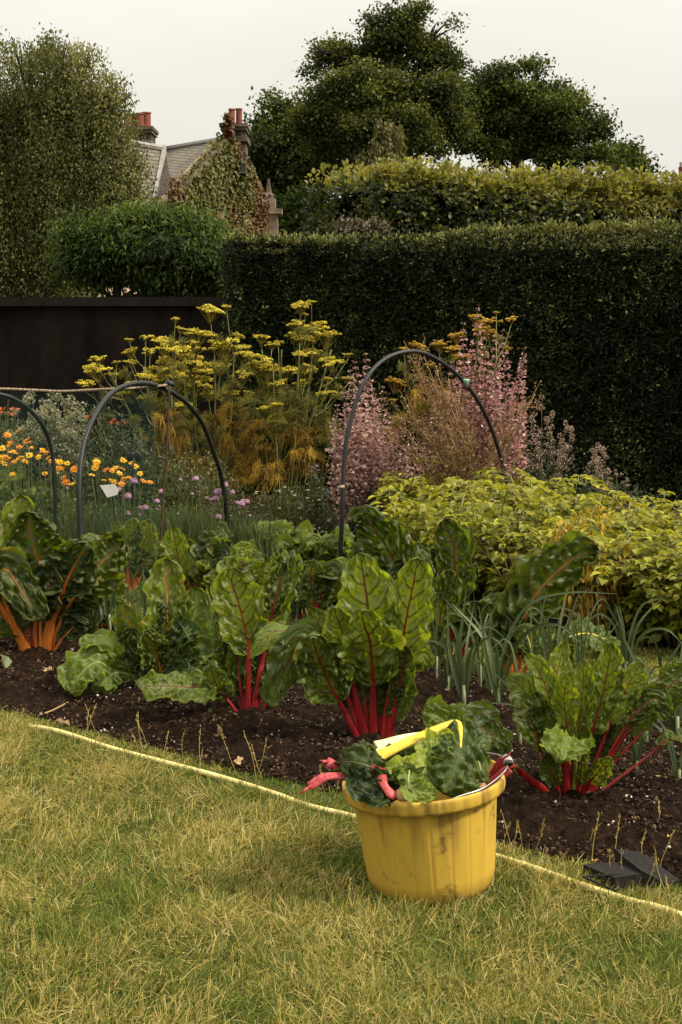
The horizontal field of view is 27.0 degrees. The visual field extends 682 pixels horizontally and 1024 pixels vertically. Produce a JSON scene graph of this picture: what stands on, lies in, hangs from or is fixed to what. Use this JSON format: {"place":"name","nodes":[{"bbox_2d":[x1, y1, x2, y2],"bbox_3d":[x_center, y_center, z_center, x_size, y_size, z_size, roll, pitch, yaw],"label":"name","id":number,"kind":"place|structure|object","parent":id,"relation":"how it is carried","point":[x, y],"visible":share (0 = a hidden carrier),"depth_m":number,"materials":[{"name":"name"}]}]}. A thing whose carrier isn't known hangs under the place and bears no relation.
{"place":"outdoors","nodes":[
{"label":"outdoors","id":0,"kind":"place"},
{"bbox_2d":[8,108,282,296],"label":"stone house","id":1,"kind":"structure","parent":0,"point":[218,172],"depth_m":39.20,"materials":[{"name":"stone"}]},
{"bbox_2d":[74,484,353,537],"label":"flower bed soil","id":2,"kind":"structure","parent":0,"point":[240,497],"depth_m":11.52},
{"bbox_2d":[0,463,57,513],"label":"clump","id":3,"kind":"object","parent":2,"relation":"on","point":[21,475],"visible":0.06,"depth_m":9.55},
{"bbox_2d":[0,408,84,505],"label":"dark shrub","id":4,"kind":"object","parent":2,"relation":"on","point":[6,425],"visible":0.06,"depth_m":10.30,"materials":[{"name":"green plant"}]},
{"bbox_2d":[0,391,125,518],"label":"oregano plant","id":5,"kind":"object","parent":2,"relation":"on","point":[72,450],"visible":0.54,"depth_m":9.54,"materials":[{"name":"green plant"}]},
{"bbox_2d":[33,401,172,519],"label":"dark shrub","id":6,"kind":"object","parent":2,"relation":"on","point":[102,457],"visible":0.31,"depth_m":10.02,"materials":[{"name":"green plant"}]},
{"bbox_2d":[34,411,194,507],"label":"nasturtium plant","id":7,"kind":"object","parent":2,"relation":"on","point":[149,426],"visible":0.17,"depth_m":11.05,"materials":[{"name":"plant"}]},
{"bbox_2d":[75,317,211,506],"bbox_3d":[-1.444,-0.674,10.584,1.006,1.546,0.648,0,8,0],"label":"fennel plant","id":8,"kind":"object","parent":2,"relation":"on","point":[149,402],"visible":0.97,"depth_m":10.53,"materials":[{"name":"yellow plant"}]},
{"bbox_2d":[82,432,210,514],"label":"dark shrub","id":9,"kind":"object","parent":2,"relation":"on","point":[161,456],"visible":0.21,"depth_m":10.21,"materials":[{"name":"green plant"}]},
{"bbox_2d":[137,447,254,528],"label":"herb bush","id":10,"kind":"object","parent":2,"relation":"on","point":[192,502],"visible":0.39,"depth_m":9.93,"materials":[{"name":"green plant"}]},
{"bbox_2d":[159,304,254,515],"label":"fennel plant","id":11,"kind":"object","parent":2,"relation":"on","point":[205,378],"visible":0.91,"depth_m":10.79,"materials":[{"name":"yellow plant"}]},
{"bbox_2d":[228,483,352,536],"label":"white flowered bush","id":12,"kind":"object","parent":2,"relation":"on","point":[308,515],"visible":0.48,"depth_m":9.99,"materials":[{"name":"green plant"}]},
{"bbox_2d":[224,300,364,522],"bbox_3d":[-0.378,-0.720,10.461,0.990,1.667,0.816,-3,8,-21],"label":"fennel plant","id":13,"kind":"object","parent":2,"relation":"on","point":[271,420],"visible":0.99,"depth_m":10.38,"materials":[{"name":"yellow plant"}]},
{"bbox_2d":[301,461,327,534],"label":"blue flowered plant","id":14,"kind":"object","parent":2,"relation":"on","point":[312,482],"visible":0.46,"depth_m":10.05,"materials":[{"name":"green plant"}]},
{"bbox_2d":[0,456,681,1023],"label":"lawn","id":15,"kind":"structure","parent":0,"point":[144,832],"depth_m":3.60,"materials":[{"name":"plant"}]},
{"bbox_2d":[0,392,57,532],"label":"tunnel hoop","id":16,"kind":"object","parent":15,"relation":"on","point":[35,416],"visible":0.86,"depth_m":8.30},
{"bbox_2d":[0,429,92,523],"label":"marigold plant","id":17,"kind":"object","parent":15,"relation":"on","point":[10,493],"visible":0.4,"depth_m":8.93,"materials":[{"name":"orange plant"}]},
{"bbox_2d":[0,448,126,535],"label":"marigold plant","id":18,"kind":"object","parent":15,"relation":"on","point":[63,477],"visible":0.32,"depth_m":8.71,"materials":[{"name":"orange plant"}]},
{"bbox_2d":[0,22,162,296],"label":"weeping birch","id":19,"kind":"object","parent":15,"relation":"on","point":[56,129],"visible":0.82,"depth_m":21.19,"materials":[{"name":"green plant"}]},
{"bbox_2d":[37,487,186,588],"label":"chive clump","id":20,"kind":"object","parent":15,"relation":"on","point":[88,526],"visible":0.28,"depth_m":8.33,"materials":[{"name":"green plant"}]},
{"bbox_2d":[0,297,242,455],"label":"garden wall","id":21,"kind":"structure","parent":15,"relation":"on","point":[52,343],"depth_m":15.89,"materials":[{"name":"wood"}]},
{"bbox_2d":[62,458,187,526],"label":"marigold plant","id":22,"kind":"object","parent":15,"relation":"on","point":[96,462],"visible":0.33,"depth_m":9.01,"materials":[{"name":"orange plant"}]},
{"bbox_2d":[58,477,208,583],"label":"chive clump","id":23,"kind":"object","parent":15,"relation":"on","point":[128,495],"visible":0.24,"depth_m":8.55,"materials":[{"name":"green plant"}]},
{"bbox_2d":[111,518,163,588],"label":"chard plant","id":24,"kind":"object","parent":15,"relation":"on","point":[135,534],"visible":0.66,"depth_m":8.02,"materials":[{"name":"plant"}]},
{"bbox_2d":[32,187,254,296],"bbox_3d":[-2.561,-2.614,19.051,3.062,3.354,2.073,3,8,21],"label":"shrub","id":25,"kind":"object","parent":15,"relation":"on","point":[152,249],"visible":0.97,"depth_m":18.51,"materials":[{"name":"green plant"}]},
{"bbox_2d":[76,379,229,538],"bbox_3d":[-1.033,-0.120,7.845,0.159,1.218,1.780,3,8,19],"label":"tunnel hoop","id":26,"kind":"object","parent":15,"relation":"on","point":[111,393],"visible":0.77,"depth_m":7.61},
{"bbox_2d":[0,384,166,392],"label":"rope","id":27,"kind":"object","parent":26,"relation":"attached to","point":[74,391],"visible":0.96,"depth_m":7.86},
{"bbox_2d":[159,386,169,540],"bbox_3d":[-0.981,-0.206,7.892,0.083,0.988,0.012,0,8,0],"label":"garden stake","id":28,"kind":"object","parent":26,"relation":"attached to","point":[165,465],"visible":0.83,"depth_m":7.88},
{"bbox_2d":[105,476,245,573],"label":"chive clump","id":29,"kind":"object","parent":15,"relation":"on","point":[195,478],"visible":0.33,"depth_m":8.74,"materials":[{"name":"green plant"}]},
{"bbox_2d":[156,527,201,590],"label":"chard plant","id":30,"kind":"object","parent":15,"relation":"on","point":[175,544],"visible":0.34,"depth_m":7.57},
{"bbox_2d":[187,521,261,600],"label":"chard plant","id":31,"kind":"object","parent":15,"relation":"on","point":[201,564],"visible":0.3,"depth_m":7.48,"materials":[{"name":"plant"}]},
{"bbox_2d":[156,482,294,563],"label":"chive clump","id":32,"kind":"object","parent":15,"relation":"on","point":[243,533],"visible":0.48,"depth_m":8.59,"materials":[{"name":"green plant"}]},
{"bbox_2d":[201,541,266,605],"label":"chard plant","id":33,"kind":"object","parent":15,"relation":"on","point":[241,556],"visible":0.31,"depth_m":7.24,"materials":[{"name":"plant"}]},
{"bbox_2d":[245,519,293,552],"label":"kale plant","id":34,"kind":"object","parent":15,"relation":"on","point":[284,527],"visible":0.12,"depth_m":8.73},
{"bbox_2d":[266,533,310,561],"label":"kale plant","id":35,"kind":"object","parent":15,"relation":"on","point":[282,541],"visible":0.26,"depth_m":8.40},
{"bbox_2d":[273,175,327,253],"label":"garden bush","id":36,"kind":"object","parent":15,"relation":"on","point":[290,219],"visible":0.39,"depth_m":45.40,"materials":[{"name":"green plant"}]},
{"bbox_2d":[287,558,343,621],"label":"chard plant","id":37,"kind":"object","parent":15,"relation":"on","point":[321,586],"visible":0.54,"depth_m":6.81,"materials":[{"name":"plant"}]},
{"bbox_2d":[290,519,356,560],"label":"kale plant","id":38,"kind":"object","parent":15,"relation":"on","point":[324,547],"visible":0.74,"depth_m":8.35,"materials":[{"name":"plant"}]},
{"bbox_2d":[242,81,413,206],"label":"lime tree","id":39,"kind":"object","parent":15,"relation":"on","point":[278,160],"visible":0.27,"depth_m":47.12,"materials":[{"name":"green plant"}]},
{"bbox_2d":[0,625,681,883],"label":"vegetable bed soil","id":40,"kind":"structure","parent":15,"relation":"on","point":[532,813],"depth_m":4.98,"materials":[{"name":"soil"}]},
{"bbox_2d":[0,495,129,651],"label":"chard plant","id":41,"kind":"object","parent":40,"relation":"on","point":[51,580],"visible":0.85,"depth_m":6.29,"materials":[{"name":"plant"}]},
{"bbox_2d":[98,579,128,627],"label":"chard plant","id":42,"kind":"object","parent":40,"relation":"on","point":[120,592],"visible":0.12,"depth_m":6.84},
{"bbox_2d":[57,558,218,695],"bbox_3d":[-0.767,0.520,5.705,0.707,0.652,0.430,0,8,0],"label":"chard plant","id":43,"kind":"object","parent":40,"relation":"on","point":[171,631],"visible":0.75,"depth_m":5.69,"materials":[{"name":"plant"}]},
{"bbox_2d":[135,550,302,718],"bbox_3d":[-0.470,0.492,5.354,0.655,0.674,0.245,-3,8,-23],"label":"chard plant","id":44,"kind":"object","parent":40,"relation":"on","point":[239,673],"visible":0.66,"depth_m":5.34,"materials":[{"name":"plant"}]},
{"bbox_2d":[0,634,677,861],"bbox_3d":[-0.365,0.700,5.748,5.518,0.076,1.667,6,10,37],"label":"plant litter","id":45,"kind":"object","parent":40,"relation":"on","point":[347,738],"visible":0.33,"depth_m":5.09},
{"bbox_2d":[249,553,434,737],"bbox_3d":[0.004,0.505,5.018,0.652,0.731,0.352,0,8,0],"label":"chard plant","id":46,"kind":"object","parent":40,"relation":"on","point":[361,650],"visible":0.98,"depth_m":4.95,"materials":[{"name":"plant"}]},
{"bbox_2d":[346,504,437,631],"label":"chard plant","id":47,"kind":"object","parent":40,"relation":"on","point":[391,547],"visible":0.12,"depth_m":5.98,"materials":[{"name":"plant"}]},
{"bbox_2d":[428,594,468,677],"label":"leek plant","id":48,"kind":"object","parent":40,"relation":"on","point":[436,662],"visible":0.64,"depth_m":5.86,"materials":[{"name":"green plant"}]},
{"bbox_2d":[428,519,499,666],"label":"chard plant","id":49,"kind":"object","parent":40,"relation":"on","point":[454,542],"visible":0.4,"depth_m":6.10,"materials":[{"name":"plant"}]},
{"bbox_2d":[436,590,495,686],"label":"leek plant","id":50,"kind":"object","parent":40,"relation":"on","point":[480,672],"visible":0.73,"depth_m":5.69,"materials":[{"name":"green plant"}]},
{"bbox_2d":[430,587,503,690],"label":"leek plant","id":51,"kind":"object","parent":40,"relation":"on","point":[448,679],"visible":0.63,"depth_m":5.64,"materials":[{"name":"green plant"}]},
{"bbox_2d":[428,601,506,703],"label":"leek plant","id":52,"kind":"object","parent":40,"relation":"on","point":[461,680],"visible":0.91,"depth_m":5.43,"materials":[{"name":"green plant"}]},
{"bbox_2d":[486,638,545,743],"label":"leek plant","id":53,"kind":"object","parent":40,"relation":"on","point":[519,735],"visible":0.31,"depth_m":4.92,"materials":[{"name":"green plant"}]},
{"bbox_2d":[452,591,612,701],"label":"leek plant","id":54,"kind":"object","parent":40,"relation":"on","point":[497,684],"visible":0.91,"depth_m":5.46,"materials":[{"name":"green plant"}]},
{"bbox_2d":[478,530,598,673],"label":"chard plant","id":55,"kind":"object","parent":40,"relation":"on","point":[555,568],"visible":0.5,"depth_m":5.98,"materials":[{"name":"plant"}]},
{"bbox_2d":[518,589,595,660],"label":"leek plant","id":56,"kind":"object","parent":40,"relation":"on","point":[549,637],"visible":0.58,"depth_m":5.67,"materials":[{"name":"green plant"}]},
{"bbox_2d":[511,617,620,669],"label":"chard plant","id":57,"kind":"object","parent":40,"relation":"on","point":[595,641],"visible":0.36,"depth_m":5.78,"materials":[{"name":"plant"}]},
{"bbox_2d":[552,598,616,665],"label":"leek plant","id":58,"kind":"object","parent":40,"relation":"on","point":[577,653],"visible":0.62,"depth_m":5.64,"materials":[{"name":"green plant"}]},
{"bbox_2d":[505,640,681,793],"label":"chard plant","id":59,"kind":"object","parent":40,"relation":"on","point":[596,709],"visible":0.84,"depth_m":4.41,"materials":[{"name":"plant"}]},
{"bbox_2d":[582,849,679,890],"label":"rubber ramp","id":60,"kind":"structure","parent":40,"relation":"on","point":[636,865],"depth_m":3.82,"materials":[{"name":"black rubber"}]},
{"bbox_2d":[637,636,681,732],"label":"leek plant","id":61,"kind":"object","parent":40,"relation":"on","point":[675,720],"visible":0.42,"depth_m":5.04,"materials":[{"name":"green plant"}]},
{"bbox_2d":[653,719,681,779],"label":"leek plant","id":62,"kind":"object","parent":40,"relation":"on","point":[677,773],"visible":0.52,"depth_m":4.57,"materials":[{"name":"green plant"}]},
{"bbox_2d":[24,747,676,1023],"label":"seeding bents","id":63,"kind":"object","parent":15,"relation":"on","point":[347,877],"visible":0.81,"depth_m":3.47,"materials":[{"name":"beige plant"}]},
{"bbox_2d":[29,724,681,917],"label":"garden hose","id":64,"kind":"object","parent":15,"relation":"on","point":[215,775],"visible":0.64,"depth_m":4.52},
{"bbox_2d":[316,210,396,252],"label":"climbing shrub","id":65,"kind":"object","parent":15,"relation":"on","point":[372,225],"visible":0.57,"depth_m":13.67,"materials":[{"name":"green plant"}]},
{"bbox_2d":[285,353,434,541],"bbox_3d":[0.188,-0.398,9.613,1.326,1.339,1.081,7,11,43],"label":"clary sage","id":66,"kind":"object","parent":15,"relation":"on","point":[367,478],"visible":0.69,"depth_m":9.50,"materials":[{"name":"pink plant"}]},
{"bbox_2d":[85,700,674,888],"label":"edge grasses","id":67,"kind":"object","parent":15,"relation":"on","point":[90,716],"visible":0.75,"depth_m":4.06,"materials":[{"name":"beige plant"}]},
{"bbox_2d":[354,117,408,194],"bbox_3d":[1.224,-7.256,39.445,1.413,7.155,1.650,-4,9,-28],"label":"birch tree","id":68,"kind":"object","parent":15,"relation":"on","point":[384,142],"visible":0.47,"depth_m":38.72,"materials":[{"name":"green plant"}]},
{"bbox_2d":[277,0,487,168],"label":"oak tree","id":69,"kind":"object","parent":15,"relation":"on","point":[352,103],"visible":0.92,"depth_m":43.93,"materials":[{"name":"green plant"}]},
{"bbox_2d":[338,349,508,556],"bbox_3d":[0.529,-0.311,8.688,0.106,1.358,1.607,7,11,44],"label":"tunnel hoop","id":70,"kind":"object","parent":15,"relation":"on","point":[465,386],"visible":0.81,"depth_m":8.33,"materials":[{"name":"grey plastic"}]},
{"bbox_2d":[342,752,513,906],"bbox_3d":[0.231,0.832,3.811,0.456,0.370,0.437,0,8,0],"label":"harvest bucket","id":71,"kind":"object","parent":15,"relation":"on","point":[441,846],"visible":0.78,"depth_m":3.65,"materials":[{"name":"yellow plastic"}]},
{"bbox_2d":[299,772,344,793],"bbox_3d":[-0.025,0.695,3.653,0.172,0.052,0.025,-2,8,-16],"label":"radish","id":72,"kind":"object","parent":71,"relation":"in","point":[316,782],"visible":0.79,"depth_m":3.64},
{"bbox_2d":[331,739,386,800],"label":"cut chard leaf","id":73,"kind":"object","parent":71,"relation":"in","point":[360,755],"visible":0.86,"depth_m":3.65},
{"bbox_2d":[344,764,399,807],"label":"cut chard leaf","id":74,"kind":"object","parent":71,"relation":"in","point":[370,792],"visible":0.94,"depth_m":3.61,"materials":[{"name":"plant"}]},
{"bbox_2d":[382,748,433,784],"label":"cut chard leaf","id":75,"kind":"object","parent":71,"relation":"in","point":[418,758],"visible":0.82,"depth_m":3.66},
{"bbox_2d":[391,763,425,783],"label":"cut chard leaf","id":76,"kind":"object","parent":71,"relation":"in","point":[412,768],"visible":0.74,"depth_m":3.63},
{"bbox_2d":[397,768,436,804],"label":"cut chard leaf","id":77,"kind":"object","parent":71,"relation":"in","point":[414,788],"visible":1,"depth_m":3.60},
{"bbox_2d":[376,720,491,797],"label":"cut chard leaf","id":78,"kind":"object","parent":71,"relation":"in","point":[456,764],"visible":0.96,"depth_m":3.67,"materials":[{"name":"plant"}]},
{"bbox_2d":[414,727,454,765],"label":"cut chard leaf","id":79,"kind":"object","parent":78,"relation":"on","point":[431,740],"visible":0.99,"depth_m":3.71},
{"bbox_2d":[449,699,512,754],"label":"cut chard leaf","id":80,"kind":"object","parent":71,"relation":"in","point":[483,716],"visible":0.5,"depth_m":3.97,"materials":[{"name":"plant"}]},
{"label":"cut chard leaf","id":81,"kind":"object","parent":71,"relation":"in","visible":0},
{"bbox_2d":[421,694,470,726],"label":"cut chard leaf","id":82,"kind":"object","parent":81,"relation":"on","point":[435,710],"visible":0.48,"depth_m":3.90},
{"bbox_2d":[212,212,681,508],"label":"yew hedge","id":83,"kind":"object","parent":15,"relation":"on","point":[596,332],"visible":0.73,"depth_m":11.78,"materials":[{"name":"green plant"}]},
{"bbox_2d":[299,148,681,252],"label":"hornbeam hedge","id":84,"kind":"object","parent":15,"relation":"on","point":[415,198],"visible":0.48,"depth_m":14.78,"materials":[{"name":"green plant"}]},
{"bbox_2d":[441,49,630,176],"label":"oak tree","id":85,"kind":"object","parent":15,"relation":"on","point":[535,120],"visible":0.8,"depth_m":50.00,"materials":[{"name":"green plant"}]},
{"bbox_2d":[596,133,663,179],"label":"maple tree","id":86,"kind":"object","parent":15,"relation":"on","point":[634,158],"visible":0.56,"depth_m":57.97,"materials":[{"name":"green plant"}]},
{"bbox_2d":[590,597,680,679],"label":"leek plant","id":87,"kind":"object","parent":15,"relation":"on","point":[627,656],"visible":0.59,"depth_m":5.86,"materials":[{"name":"green plant"}]},
{"bbox_2d":[0,0,681,232],"label":"sky","id":88,"kind":"structure","parent":0,"point":[190,62],"materials":[{"name":"white"}]},
{"bbox_2d":[434,508,681,656],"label":"potato bed soil","id":89,"kind":"structure","parent":0,"point":[476,595],"depth_m":6.86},
{"bbox_2d":[375,311,517,474],"bbox_3d":[0.792,-0.730,10.824,1.165,1.594,0.746,0,8,0],"label":"fennel plant","id":90,"kind":"object","parent":89,"relation":"on","point":[418,412],"visible":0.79,"depth_m":10.77,"materials":[{"name":"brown plant"}]},
{"bbox_2d":[349,334,544,507],"bbox_3d":[0.686,-0.449,9.339,1.268,1.429,0.676,0,8,0],"label":"dead seed plant","id":91,"kind":"object","parent":89,"relation":"on","point":[468,458],"visible":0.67,"depth_m":9.27,"materials":[{"name":"plant"}]},
{"bbox_2d":[376,457,535,515],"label":"potato plant","id":92,"kind":"object","parent":89,"relation":"on","point":[406,485],"visible":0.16,"depth_m":9.12,"materials":[{"name":"green plant"}]},
{"bbox_2d":[368,485,546,577],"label":"potato plant","id":93,"kind":"object","parent":89,"relation":"on","point":[403,496],"visible":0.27,"depth_m":8.07,"materials":[{"name":"green plant"}]},
{"bbox_2d":[398,307,539,511],"bbox_3d":[0.935,-0.594,9.959,1.287,1.664,0.969,-2,8,-14],"label":"clary sage","id":94,"kind":"object","parent":89,"relation":"on","point":[478,422],"visible":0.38,"depth_m":9.89,"materials":[{"name":"pink plant"}]},
{"bbox_2d":[382,477,574,591],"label":"potato plant","id":95,"kind":"object","parent":89,"relation":"on","point":[484,520],"visible":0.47,"depth_m":7.67,"materials":[{"name":"green plant"}]},
{"bbox_2d":[413,475,569,552],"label":"potato plant","id":96,"kind":"object","parent":89,"relation":"on","point":[464,490],"visible":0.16,"depth_m":8.83,"materials":[{"name":"green plant"}]},
{"bbox_2d":[421,497,613,598],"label":"potato plant","id":97,"kind":"object","parent":89,"relation":"on","point":[498,583],"visible":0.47,"depth_m":7.42,"materials":[{"name":"green plant"}]},
{"bbox_2d":[463,466,609,553],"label":"potato plant","id":98,"kind":"object","parent":89,"relation":"on","point":[565,487],"visible":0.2,"depth_m":8.63,"materials":[{"name":"green plant"}]},
{"bbox_2d":[514,394,584,514],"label":"marjoram plant","id":99,"kind":"object","parent":89,"relation":"on","point":[539,465],"visible":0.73,"depth_m":10.19,"materials":[{"name":"plant"}]},
{"bbox_2d":[550,504,638,630],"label":"potato plant","id":100,"kind":"object","parent":89,"relation":"on","point":[588,603],"visible":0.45,"depth_m":6.65,"materials":[{"name":"green plant"}]},
{"bbox_2d":[579,442,619,506],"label":"marjoram plant","id":101,"kind":"object","parent":89,"relation":"on","point":[596,474],"visible":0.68,"depth_m":10.27,"materials":[{"name":"plant"}]},
{"bbox_2d":[523,477,678,512],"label":"plant","id":102,"kind":"object","parent":89,"relation":"on","point":[615,488],"visible":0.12,"depth_m":10.98,"materials":[{"name":"green plant"}]},
{"bbox_2d":[532,516,675,627],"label":"potato plant","id":103,"kind":"object","parent":89,"relation":"on","point":[621,521],"visible":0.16,"depth_m":6.80,"materials":[{"name":"green plant"}]},
{"bbox_2d":[541,488,679,554],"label":"potato plant","id":104,"kind":"object","parent":89,"relation":"on","point":[589,501],"visible":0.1,"depth_m":8.18,"materials":[{"name":"green plant"}]},
{"bbox_2d":[543,513,681,631],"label":"potato plant","id":105,"kind":"object","parent":89,"relation":"on","point":[663,543],"visible":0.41,"depth_m":6.69,"materials":[{"name":"green plant"}]},
{"bbox_2d":[567,491,681,557],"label":"potato plant","id":106,"kind":"object","parent":89,"relation":"on","point":[611,505],"visible":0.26,"depth_m":7.76,"materials":[{"name":"green plant"}]},
{"bbox_2d":[589,500,681,554],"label":"potato plant","id":107,"kind":"object","parent":89,"relation":"on","point":[650,513],"visible":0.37,"depth_m":7.54,"materials":[{"name":"green plant"}]},
{"bbox_2d":[590,527,681,645],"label":"potato plant","id":108,"kind":"object","parent":89,"relation":"on","point":[642,584],"visible":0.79,"depth_m":6.47,"materials":[{"name":"green plant"}]},
{"bbox_2d":[627,529,681,628],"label":"potato plant","id":109,"kind":"object","parent":89,"relation":"on","point":[662,555],"visible":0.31,"depth_m":6.47,"materials":[{"name":"green plant"}]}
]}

